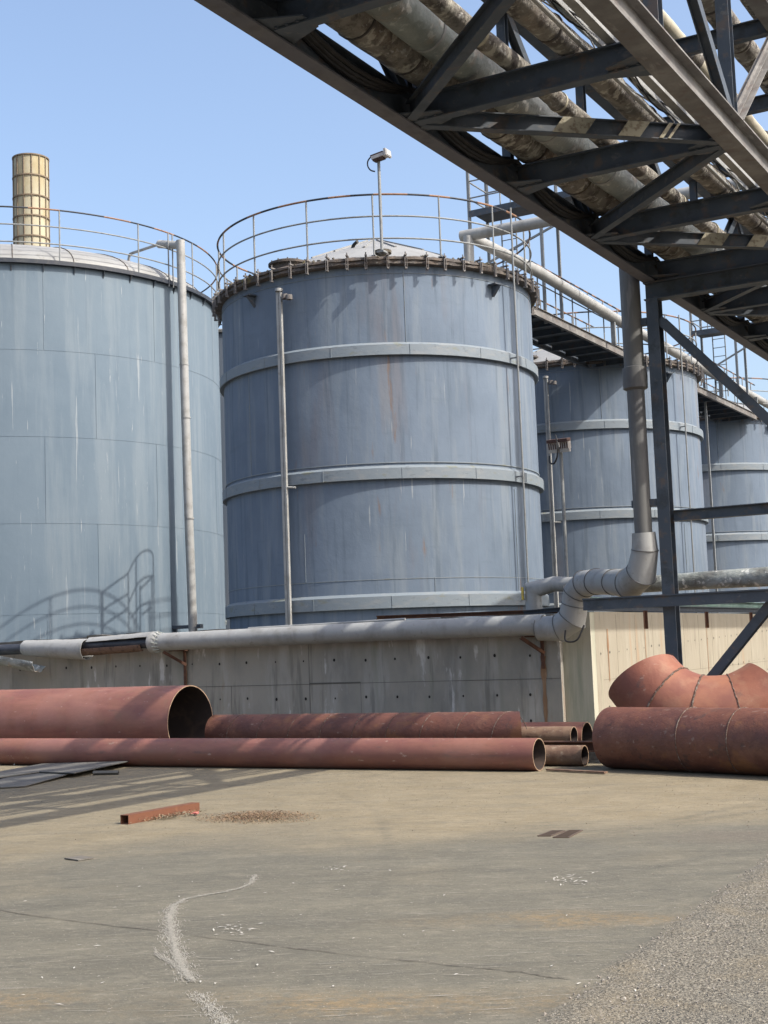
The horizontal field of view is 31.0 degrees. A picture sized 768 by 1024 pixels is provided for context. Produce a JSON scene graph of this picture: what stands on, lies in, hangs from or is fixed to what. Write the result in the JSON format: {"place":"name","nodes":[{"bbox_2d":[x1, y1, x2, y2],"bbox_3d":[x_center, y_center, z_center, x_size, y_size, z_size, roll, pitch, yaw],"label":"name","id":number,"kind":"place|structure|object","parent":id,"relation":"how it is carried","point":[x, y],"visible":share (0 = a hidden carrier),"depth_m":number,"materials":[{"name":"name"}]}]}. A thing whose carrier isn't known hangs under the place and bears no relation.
{"place":"outdoors","nodes":[
{"label":"outdoors","id":0,"kind":"place"},
{"bbox_2d":[0,759,767,1023],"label":"concrete yard","id":1,"kind":"structure","parent":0,"point":[705,858],"depth_m":8.71,"materials":[{"name":"grey concrete"}]},
{"bbox_2d":[0,772,69,787],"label":"steel plate","id":2,"kind":"object","parent":1,"relation":"on","point":[24,780],"visible":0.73,"depth_m":18.12,"materials":[{"name":"grey metal"}]},
{"bbox_2d":[0,761,128,777],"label":"steel plate","id":3,"kind":"object","parent":1,"relation":"on","point":[72,767],"visible":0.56,"depth_m":19.43,"materials":[{"name":"grey metal"}]},
{"bbox_2d":[64,855,93,860],"bbox_3d":[-2.393,2.720,10.873,0.195,0.008,0.153,-8,-8,44],"label":"steel plate","id":4,"kind":"object","parent":1,"relation":"on","point":[78,858],"visible":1,"depth_m":10.85,"materials":[{"name":"grey metal"}]},
{"bbox_2d":[93,770,118,774],"bbox_3d":[-3.762,3.528,18.719,0.357,0.060,0.060,-3,-6,8],"label":"box tube","id":5,"kind":"object","parent":1,"relation":"on","point":[111,772],"visible":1,"depth_m":18.70,"materials":[{"name":"metal"}]},
{"bbox_2d":[0,685,212,737],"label":"red pipe","id":6,"kind":"object","parent":1,"relation":"on","point":[181,711],"visible":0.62,"depth_m":21.42,"materials":[{"name":"red metal"}]},
{"bbox_2d":[120,802,199,823],"bbox_3d":[-2.175,2.938,13.509,0.100,0.085,1.060,-6,-7,31],"label":"square tube","id":7,"kind":"object","parent":1,"relation":"on","point":[132,818],"visible":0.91,"depth_m":13.39,"materials":[{"name":"brown metal"}]},
{"bbox_2d":[141,808,212,821],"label":"dead leaves","id":8,"kind":"object","parent":1,"relation":"on","point":[171,815],"visible":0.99,"depth_m":13.39,"materials":[{"name":"brown plant"}]},
{"bbox_2d":[195,809,321,823],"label":"leaf litter","id":9,"kind":"object","parent":1,"relation":"on","point":[254,813],"visible":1,"depth_m":13.09,"materials":[{"name":"brown plant"}]},
{"bbox_2d":[0,738,545,770],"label":"red pipe","id":10,"kind":"object","parent":1,"relation":"on","point":[513,754],"visible":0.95,"depth_m":18.57,"materials":[{"name":"red metal"}]},
{"bbox_2d":[1,910,567,978],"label":"ground joint","id":11,"kind":"object","parent":1,"relation":"on","point":[289,947],"visible":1,"depth_m":7.27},
{"bbox_2d":[9,813,643,1023],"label":"ground scrapes","id":12,"kind":"object","parent":1,"relation":"on","point":[178,958],"visible":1,"depth_m":7.14,"materials":[{"name":"white paint"}]},
{"bbox_2d":[22,865,661,1013],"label":"paint chips","id":13,"kind":"object","parent":1,"relation":"on","point":[336,889],"visible":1,"depth_m":7.88,"materials":[{"name":"white paint"}]},
{"bbox_2d":[2,776,767,886],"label":"grit","id":14,"kind":"object","parent":1,"relation":"on","point":[440,807],"visible":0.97,"depth_m":13.73,"materials":[{"name":"gravel"}]},
{"bbox_2d":[194,0,767,675],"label":"pipe bridge","id":15,"kind":"structure","parent":1,"relation":"on","point":[718,108],"depth_m":14.57,"materials":[{"name":"paint"}]},
{"bbox_2d":[302,30,767,350],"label":"cable bundle","id":16,"kind":"object","parent":15,"relation":"hanging from","point":[322,48],"visible":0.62,"depth_m":14.09,"materials":[{"name":"black rubber"}]},
{"bbox_2d":[325,11,767,322],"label":"overhead pipe","id":17,"kind":"object","parent":15,"relation":"on","point":[365,32],"visible":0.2,"depth_m":12.88,"materials":[{"name":"metal"}]},
{"bbox_2d":[365,0,766,286],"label":"overhead pipe","id":18,"kind":"object","parent":15,"relation":"on","point":[422,29],"visible":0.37,"depth_m":12.88,"materials":[{"name":"grey metal"}]},
{"bbox_2d":[419,0,767,285],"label":"overhead pipe","id":19,"kind":"object","parent":15,"relation":"on","point":[454,16],"visible":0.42,"depth_m":12.76,"materials":[{"name":"metal"}]},
{"bbox_2d":[506,0,767,234],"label":"overhead pipe","id":20,"kind":"object","parent":15,"relation":"on","point":[530,16],"visible":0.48,"depth_m":13.23,"materials":[{"name":"metal"}]},
{"bbox_2d":[548,0,745,189],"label":"overhead pipe","id":21,"kind":"object","parent":15,"relation":"on","point":[595,42],"visible":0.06,"depth_m":17.05,"materials":[{"name":"grey metal"}]},
{"bbox_2d":[531,0,767,226],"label":"overhead pipe","id":22,"kind":"object","parent":15,"relation":"on","point":[572,36],"visible":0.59,"depth_m":13.23,"materials":[{"name":"grey metal"}]},
{"bbox_2d":[555,0,758,189],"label":"cable tray","id":23,"kind":"object","parent":15,"relation":"on","point":[602,35],"depth_m":13.30,"materials":[{"name":"grey metal"}]},
{"bbox_2d":[540,0,767,218],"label":"loose wires","id":24,"kind":"object","parent":23,"relation":"on","point":[573,21],"visible":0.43,"depth_m":13.26,"materials":[{"name":"black rubber"}]},
{"bbox_2d":[582,589,767,610],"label":"cross rail","id":25,"kind":"object","parent":15,"relation":"attached to","point":[699,598],"visible":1,"depth_m":18.54,"materials":[{"name":"grey metal"}]},
{"bbox_2d":[640,0,767,146],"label":"overhead pipe","id":26,"kind":"object","parent":15,"relation":"on","point":[672,29],"visible":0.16,"depth_m":17.70,"materials":[{"name":"metal"}]},
{"bbox_2d":[701,0,767,93],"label":"overhead pipe","id":27,"kind":"object","parent":15,"relation":"on","point":[745,54],"visible":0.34,"depth_m":17.38,"materials":[{"name":"metal"}]},
{"bbox_2d":[740,0,756,18],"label":"overhead pipe","id":28,"kind":"object","parent":15,"relation":"on","point":[748,9],"visible":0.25,"depth_m":16.29,"materials":[{"name":"metal"}]},
{"bbox_2d":[537,830,564,836],"bbox_3d":[1.365,2.629,11.323,0.125,0.008,0.354,-5,-7,29],"label":"drain grate","id":29,"kind":"object","parent":1,"relation":"on","point":[550,833],"visible":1,"depth_m":11.30,"materials":[{"name":"metal"}]},
{"bbox_2d":[521,722,591,740],"bbox_3d":[0.150,3.404,20.856,6.208,0.441,0.441,-5,-7,29],"label":"red pipe","id":30,"kind":"object","parent":1,"relation":"on","point":[584,730],"visible":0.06,"depth_m":19.52,"materials":[{"name":"red metal"}]},
{"bbox_2d":[544,745,588,765],"bbox_3d":[0.406,3.261,18.600,4.891,0.260,0.260,-5,-7,29],"label":"brown pipe","id":31,"kind":"object","parent":1,"relation":"on","point":[567,755],"visible":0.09,"depth_m":17.45,"materials":[{"name":"brown metal"}]},
{"bbox_2d":[553,830,582,837],"bbox_3d":[1.497,2.618,11.256,0.133,0.008,0.456,-5,-6,23],"label":"drain grate","id":32,"kind":"object","parent":1,"relation":"on","point":[567,833],"visible":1,"depth_m":11.22,"materials":[{"name":"metal"}]},
{"bbox_2d":[543,741,593,751],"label":"steel beam","id":33,"kind":"structure","parent":1,"relation":"on","point":[589,744],"depth_m":17.94,"materials":[{"name":"brown metal"}]},
{"bbox_2d":[546,768,607,773],"bbox_3d":[2.300,3.099,16.560,0.070,0.020,0.900,3,-8,-42],"label":"flat bar","id":34,"kind":"object","parent":1,"relation":"on","point":[583,771],"visible":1,"depth_m":16.50,"materials":[{"name":"brown metal"}]},
{"bbox_2d":[588,752,597,760],"bbox_3d":[2.707,3.201,18.248,0.120,0.138,1.100,-5,-7,29],"label":"timber bearer","id":35,"kind":"object","parent":1,"relation":"on","point":[592,756],"visible":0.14,"depth_m":18.18,"materials":[{"name":"brown wood"}]},
{"bbox_2d":[528,855,767,1023],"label":"gravel","id":36,"kind":"structure","parent":1,"relation":"on","point":[603,980],"depth_m":6.49,"materials":[{"name":"grey gravel"}]},
{"bbox_2d":[592,707,767,775],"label":"red pipe","id":37,"kind":"object","parent":1,"relation":"on","point":[713,740],"visible":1,"depth_m":15.87,"materials":[{"name":"red metal"}]},
{"bbox_2d":[608,654,767,707],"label":"pipe bend","id":38,"kind":"object","parent":1,"relation":"on","point":[664,680],"visible":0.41,"depth_m":17.34,"materials":[{"name":"red metal"}]},
{"bbox_3d":[-0.344,3.486,19.978,0.120,0.138,1.100,-5,-7,29],"label":"timber bearer","id":39,"kind":"object","parent":1,"relation":"on","visible":0},
{"bbox_2d":[205,711,526,737],"bbox_3d":[-0.312,3.168,19.926,5.249,0.553,0.552,-5,-7,29],"label":"red pipe","id":40,"kind":"object","parent":39,"relation":"on","point":[504,724],"visible":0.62,"depth_m":19.62,"materials":[{"name":"red metal"}]},
{"bbox_2d":[521,726,577,740],"bbox_3d":[0.314,3.264,20.114,5.243,0.270,0.270,-5,-7,29],"label":"brown pipe","id":41,"kind":"object","parent":39,"relation":"on","point":[556,733],"visible":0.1,"depth_m":18.91,"materials":[{"name":"brown metal"}]},
{"bbox_2d":[0,0,767,411],"label":"sky","id":42,"kind":"structure","parent":0,"point":[169,116],"materials":[{"name":"blue"}]},
{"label":"tank yard","id":43,"kind":"structure","parent":0,"visible":0},
{"bbox_2d":[12,153,50,246],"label":"chimney","id":44,"kind":"object","parent":43,"relation":"on","point":[30,180],"visible":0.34,"depth_m":54.30,"materials":[{"name":"metal"}]},
{"bbox_2d":[0,206,226,641],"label":"storage tank","id":45,"kind":"object","parent":43,"relation":"on","point":[92,531],"visible":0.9,"depth_m":39.49,"materials":[{"name":"metal"}]},
{"bbox_2d":[127,239,202,631],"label":"downpipe","id":46,"kind":"object","parent":45,"relation":"attached to","point":[178,245],"visible":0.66,"depth_m":40.90,"materials":[{"name":"grey metal"}]},
{"bbox_2d":[218,329,229,628],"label":"storage tank","id":47,"kind":"object","parent":43,"relation":"on","point":[224,476],"visible":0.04,"depth_m":59.88,"materials":[{"name":"metal"}]},
{"bbox_2d":[212,193,548,628],"bbox_3d":[-0.214,-1.800,32.410,8.040,9.200,7.808,-5,-7,29],"label":"storage tank","id":48,"kind":"object","parent":43,"relation":"on","point":[381,450],"visible":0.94,"depth_m":29.09,"materials":[{"name":"metal"}]},
{"bbox_2d":[367,148,391,253],"bbox_3d":[-0.102,-6.434,28.727,0.575,2.140,0.260,-5,-7,29],"label":"floodlight pole","id":49,"kind":"object","parent":48,"relation":"attached to","point":[378,157],"visible":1,"depth_m":28.72,"materials":[{"name":"grey metal"}]},
{"bbox_2d":[531,261,623,367],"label":"walkway","id":50,"kind":"structure","parent":48,"relation":"attached to","point":[572,342],"depth_m":37.07,"materials":[{"name":"grey metal"}]},
{"bbox_2d":[459,179,767,408],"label":"roof pipe","id":51,"kind":"object","parent":48,"relation":"attached to","point":[479,235],"visible":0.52,"depth_m":33.23,"materials":[{"name":"white metal"}]},
{"bbox_2d":[466,140,624,331],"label":"access platform","id":52,"kind":"structure","parent":43,"relation":"on","point":[483,213],"depth_m":35.70,"materials":[{"name":"grey metal"}]},
{"bbox_2d":[521,576,571,614],"bbox_3d":[3.019,1.477,23.529,1.356,0.790,0.335,-6,-7,32],"label":"stub duct","id":53,"kind":"object","parent":43,"relation":"on","point":[536,591],"visible":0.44,"depth_m":23.68,"materials":[{"name":"grey metal"}]},
{"bbox_2d":[546,435,570,576],"bbox_3d":[3.326,0.280,25.719,0.430,3.481,0.311,-5,-7,29],"label":"floodlight pole","id":54,"kind":"object","parent":43,"relation":"on","point":[560,446],"visible":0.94,"depth_m":25.79,"materials":[{"name":"grey metal"}]},
{"bbox_2d":[533,311,710,613],"bbox_3d":[6.254,-0.952,43.355,7.699,9.200,7.790,-5,-7,29],"label":"storage tank","id":55,"kind":"object","parent":43,"relation":"on","point":[584,409],"visible":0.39,"depth_m":40.00,"materials":[{"name":"metal"}]},
{"bbox_2d":[697,362,756,421],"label":"walkway","id":56,"kind":"structure","parent":55,"relation":"attached to","point":[719,407],"depth_m":48.66,"materials":[{"name":"grey metal"}]},
{"bbox_2d":[689,312,752,612],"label":"access platform","id":57,"kind":"structure","parent":43,"relation":"on","point":[707,333],"depth_m":46.39,"materials":[{"name":"grey metal"}]},
{"bbox_2d":[697,377,767,613],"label":"storage tank","id":58,"kind":"object","parent":43,"relation":"on","point":[738,449],"visible":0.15,"depth_m":50.97,"materials":[{"name":"metal"}]},
{"label":"ground","id":59,"kind":"structure","parent":0,"visible":0},
{"bbox_2d":[0,612,598,730],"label":"retaining wall","id":60,"kind":"structure","parent":59,"relation":"on","point":[492,674],"depth_m":23.84,"materials":[{"name":"grey concrete"}]},
{"bbox_2d":[0,637,88,644],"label":"weathered board","id":61,"kind":"object","parent":60,"relation":"on","point":[13,642],"visible":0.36,"depth_m":27.90,"materials":[{"name":"grey wood"}]},
{"bbox_2d":[87,632,142,637],"bbox_3d":[-5.117,2.398,26.767,1.426,0.099,0.260,-5,-7,29],"label":"weathered board","id":62,"kind":"object","parent":60,"relation":"on","point":[89,636],"visible":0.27,"depth_m":26.83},
{"bbox_2d":[163,650,188,684],"bbox_3d":[-3.834,2.902,25.757,0.338,0.700,0.566,-5,-7,29],"label":"pipe bracket","id":63,"kind":"object","parent":60,"relation":"attached to","point":[183,663],"visible":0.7,"depth_m":25.73,"materials":[{"name":"brown metal"}]},
{"bbox_2d":[0,245,658,671],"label":"insulated pipe","id":64,"kind":"object","parent":63,"relation":"on","point":[636,577],"visible":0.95,"depth_m":22.05,"materials":[{"name":"grey metal"}]},
{"bbox_2d":[643,567,767,592],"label":"jacketed pipe","id":65,"kind":"object","parent":64,"relation":"attached to","point":[742,578],"visible":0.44,"depth_m":18.95,"materials":[{"name":"silver metal"}]},
{"bbox_2d":[191,629,230,631],"bbox_3d":[-3.456,2.254,25.848,2.420,0.096,0.280,-5,-7,29],"label":"weathered board","id":66,"kind":"object","parent":60,"relation":"on","point":[213,629],"visible":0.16,"depth_m":25.51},
{"bbox_2d":[248,618,405,628],"bbox_3d":[-1.050,1.972,24.349,3.257,0.079,0.050,-5,-7,29],"label":"conduit","id":67,"kind":"object","parent":60,"relation":"on","point":[395,619],"visible":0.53,"depth_m":24.17,"materials":[{"name":"grey metal"}]},
{"bbox_2d":[376,610,557,619],"bbox_3d":[1.403,1.735,23.445,3.515,0.109,0.080,-5,-7,29],"label":"steel bar","id":68,"kind":"object","parent":60,"relation":"on","point":[462,614],"visible":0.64,"depth_m":23.54,"materials":[{"name":"metal"}]},
{"bbox_2d":[441,614,550,618],"bbox_3d":[1.880,1.745,22.824,1.978,0.115,0.300,-5,-7,29],"label":"weathered board","id":69,"kind":"object","parent":60,"relation":"on","point":[497,615],"visible":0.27,"depth_m":22.60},
{"bbox_2d":[519,636,544,668],"bbox_3d":[2.428,2.243,22.213,0.313,0.550,0.565,-5,-7,29],"label":"pipe bracket","id":70,"kind":"object","parent":60,"relation":"attached to","point":[534,646],"visible":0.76,"depth_m":22.18,"materials":[{"name":"brown metal"}]},
{"bbox_2d":[523,607,559,613],"bbox_3d":[2.777,1.595,22.552,1.091,0.116,0.080,-5,-7,29],"label":"steel bar","id":71,"kind":"object","parent":60,"relation":"on","point":[545,610],"visible":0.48,"depth_m":22.63,"materials":[{"name":"blue paint"}]},
{"bbox_2d":[594,611,767,712],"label":"retaining wall","id":72,"kind":"structure","parent":59,"relation":"on","point":[624,641],"depth_m":25.06,"materials":[{"name":"concrete"}]},
{"bbox_2d":[587,606,759,612],"bbox_3d":[9.866,2.413,33.731,0.090,0.140,27.500,-5,-7,29],"label":"edge rail","id":73,"kind":"object","parent":72,"relation":"on","point":[706,609],"depth_m":27.31,"materials":[{"name":"grey metal"}]},
{"bbox_2d":[590,597,763,607],"bbox_3d":[10.699,2.504,36.020,0.120,0.290,30.701,-5,-7,29],"label":"channel","id":74,"kind":"object","parent":72,"relation":"on","point":[747,605],"depth_m":31.16,"materials":[{"name":"metal"}]}
]}

